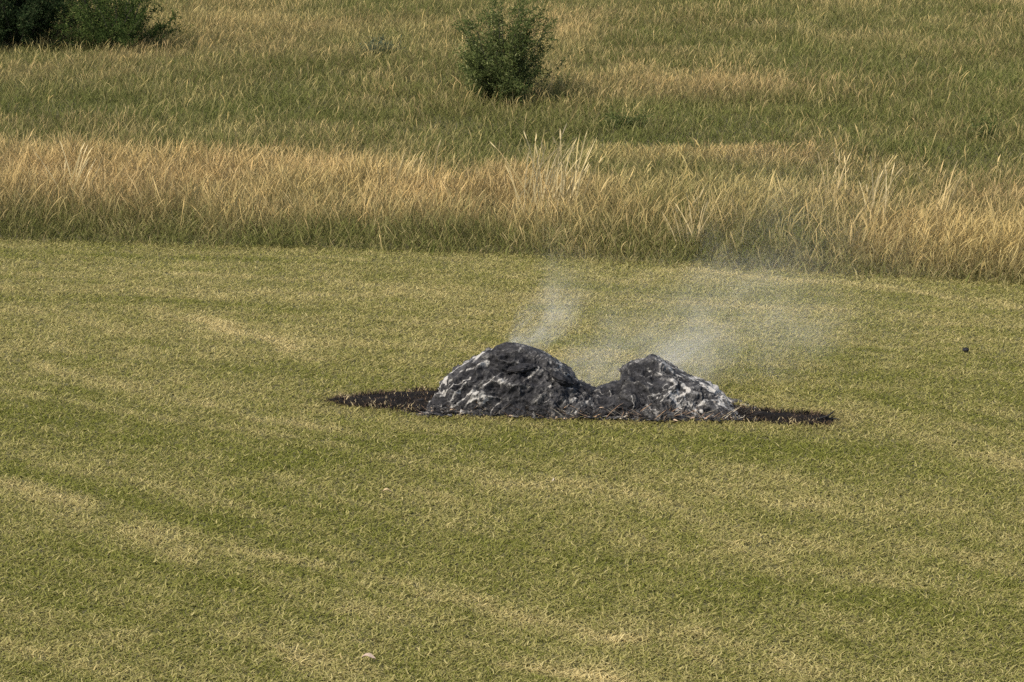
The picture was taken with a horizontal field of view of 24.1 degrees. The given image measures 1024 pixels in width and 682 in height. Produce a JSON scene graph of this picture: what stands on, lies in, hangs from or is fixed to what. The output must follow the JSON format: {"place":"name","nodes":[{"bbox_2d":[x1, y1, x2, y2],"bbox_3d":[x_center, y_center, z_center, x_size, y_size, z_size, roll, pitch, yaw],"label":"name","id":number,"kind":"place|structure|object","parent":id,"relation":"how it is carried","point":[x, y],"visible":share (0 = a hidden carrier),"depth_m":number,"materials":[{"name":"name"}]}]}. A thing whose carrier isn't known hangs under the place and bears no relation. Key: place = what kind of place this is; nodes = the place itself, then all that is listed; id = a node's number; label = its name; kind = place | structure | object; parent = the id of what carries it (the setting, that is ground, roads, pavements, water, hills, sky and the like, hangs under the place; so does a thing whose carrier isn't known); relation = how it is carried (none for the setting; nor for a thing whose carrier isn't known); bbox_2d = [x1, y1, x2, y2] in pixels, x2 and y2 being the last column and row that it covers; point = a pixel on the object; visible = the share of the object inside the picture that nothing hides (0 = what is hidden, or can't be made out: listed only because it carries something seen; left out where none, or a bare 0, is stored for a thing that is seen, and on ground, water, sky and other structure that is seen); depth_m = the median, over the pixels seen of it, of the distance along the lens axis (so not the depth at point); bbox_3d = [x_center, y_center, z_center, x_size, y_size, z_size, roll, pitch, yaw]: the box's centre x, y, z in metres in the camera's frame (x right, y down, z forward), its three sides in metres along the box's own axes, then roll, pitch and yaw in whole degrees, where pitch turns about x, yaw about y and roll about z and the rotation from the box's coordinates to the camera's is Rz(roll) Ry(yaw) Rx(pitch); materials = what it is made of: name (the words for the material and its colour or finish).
{"place":"outdoors","nodes":[
{"label":"outdoors","id":0,"kind":"place"},
{"bbox_2d":[0,0,1023,681],"bbox_3d":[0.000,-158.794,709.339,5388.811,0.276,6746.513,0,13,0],"label":"ground","id":1,"kind":"structure","parent":0,"point":[530,496],"depth_m":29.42,"materials":[{"name":"green plant"}]},
{"bbox_2d":[0,0,93,50],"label":"shrub","id":2,"kind":"object","parent":1,"relation":"on","point":[20,20],"visible":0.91,"depth_m":71.89,"materials":[{"name":"green plant"}]},
{"bbox_2d":[35,142,103,200],"bbox_3d":[-8.384,-3.113,45.420,1.295,1.338,0.834,-5,14,-19],"label":"dry grass clump","id":3,"kind":"object","parent":1,"relation":"on","point":[79,173],"visible":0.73,"depth_m":45.39,"materials":[{"name":"beige plant"}]},
{"bbox_2d":[48,0,192,50],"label":"shrub","id":4,"kind":"object","parent":1,"relation":"on","point":[126,21],"visible":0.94,"depth_m":71.41,"materials":[{"name":"green plant"}]},
{"bbox_2d":[362,653,375,659],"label":"dry leaf","id":5,"kind":"object","parent":1,"relation":"on","point":[369,655],"visible":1,"depth_m":22.19,"materials":[{"name":"beige plant"}]},
{"bbox_2d":[360,34,404,56],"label":"weed","id":6,"kind":"object","parent":1,"relation":"on","point":[378,45],"visible":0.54,"depth_m":69.62,"materials":[{"name":"green plant"}]},
{"bbox_2d":[326,385,452,412],"bbox_3d":[-1.484,0.772,31.478,2.161,0.128,1.520,0,13,0],"label":"scorched patch","id":7,"kind":"object","parent":1,"relation":"on","point":[404,400],"visible":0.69,"depth_m":31.46,"materials":[{"name":"black soil"}]},
{"bbox_2d":[374,140,440,197],"bbox_3d":[-2.058,-3.198,45.797,0.945,1.334,1.096,11,17,39],"label":"dry grass clump","id":8,"kind":"object","parent":1,"relation":"on","point":[400,167],"visible":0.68,"depth_m":45.82,"materials":[{"name":"beige plant"}]},
{"bbox_2d":[397,342,622,419],"bbox_3d":[0.211,0.451,31.290,3.662,0.879,1.829,0,13,0],"label":"charred mound","id":9,"kind":"object","parent":1,"relation":"on","point":[511,379],"visible":0.89,"depth_m":30.88,"materials":[{"name":"grey stone"}]},
{"bbox_2d":[451,0,571,104],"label":"shrub","id":10,"kind":"object","parent":1,"relation":"on","point":[482,71],"visible":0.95,"depth_m":59.66,"materials":[{"name":"green plant"}]},
{"bbox_2d":[0,0,1023,288],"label":"meadow grass","id":11,"kind":"structure","parent":1,"relation":"on","point":[244,182],"depth_m":53.70,"materials":[{"name":"beige plant"}]},
{"bbox_2d":[489,123,602,223],"bbox_3d":[0.747,-2.987,43.538,2.018,1.947,1.708,-8,16,-32],"label":"dry grass clump","id":12,"kind":"object","parent":1,"relation":"on","point":[561,185],"visible":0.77,"depth_m":43.49,"materials":[{"name":"beige plant"}]},
{"bbox_2d":[547,71,576,91],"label":"weed","id":13,"kind":"object","parent":1,"relation":"on","point":[562,83],"visible":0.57,"depth_m":61.85,"materials":[{"name":"green plant"}]},
{"bbox_2d":[591,106,654,129],"bbox_3d":[2.557,-5.144,55.465,1.499,0.624,0.931,-2,13,-10],"label":"weed","id":14,"kind":"object","parent":1,"relation":"on","point":[612,116],"visible":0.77,"depth_m":55.37,"materials":[{"name":"green plant"}]},
{"bbox_2d":[592,354,759,421],"bbox_3d":[1.912,0.547,31.268,2.666,0.701,1.889,0,13,0],"label":"charred mound","id":15,"kind":"object","parent":1,"relation":"on","point":[650,387],"visible":0.96,"depth_m":30.83,"materials":[{"name":"grey stone"}]},
{"bbox_2d":[663,187,711,248],"bbox_3d":[2.973,-2.113,41.542,0.903,1.108,0.536,9,16,32],"label":"dry grass clump","id":16,"kind":"object","parent":1,"relation":"on","point":[691,219],"visible":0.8,"depth_m":41.53,"materials":[{"name":"beige plant"}]},
{"bbox_2d":[720,402,837,426],"bbox_3d":[3.350,0.926,30.823,1.689,0.129,1.190,0,13,0],"label":"scorched patch","id":17,"kind":"object","parent":1,"relation":"on","point":[779,416],"visible":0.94,"depth_m":30.61,"materials":[{"name":"black soil"}]},
{"bbox_2d":[817,410,837,418],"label":"burnt twig","id":18,"kind":"object","parent":17,"relation":"on","point":[826,416],"visible":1,"depth_m":30.46,"materials":[{"name":"black wood"}]},
{"bbox_2d":[817,150,849,199],"bbox_3d":[6.080,-2.985,44.759,0.782,1.240,0.457,-10,17,-37],"label":"dry grass clump","id":19,"kind":"object","parent":1,"relation":"on","point":[841,178],"visible":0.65,"depth_m":44.84,"materials":[{"name":"beige plant"}]},
{"bbox_2d":[859,156,903,221],"bbox_3d":[6.502,-2.562,42.286,0.774,1.512,0.504,1,13,5],"label":"dry grass clump","id":20,"kind":"object","parent":1,"relation":"on","point":[885,196],"visible":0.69,"depth_m":42.29,"materials":[{"name":"beige plant"}]},
{"bbox_2d":[918,160,964,222],"bbox_3d":[7.555,-2.492,42.344,0.962,1.342,0.824,0,13,0],"label":"dry grass clump","id":21,"kind":"object","parent":1,"relation":"on","point":[947,192],"visible":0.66,"depth_m":42.38,"materials":[{"name":"beige plant"}]},
{"bbox_2d":[962,110,1005,141],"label":"weed","id":22,"kind":"object","parent":1,"relation":"on","point":[983,128],"visible":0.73,"depth_m":53.27,"materials":[{"name":"green plant"}]}
]}

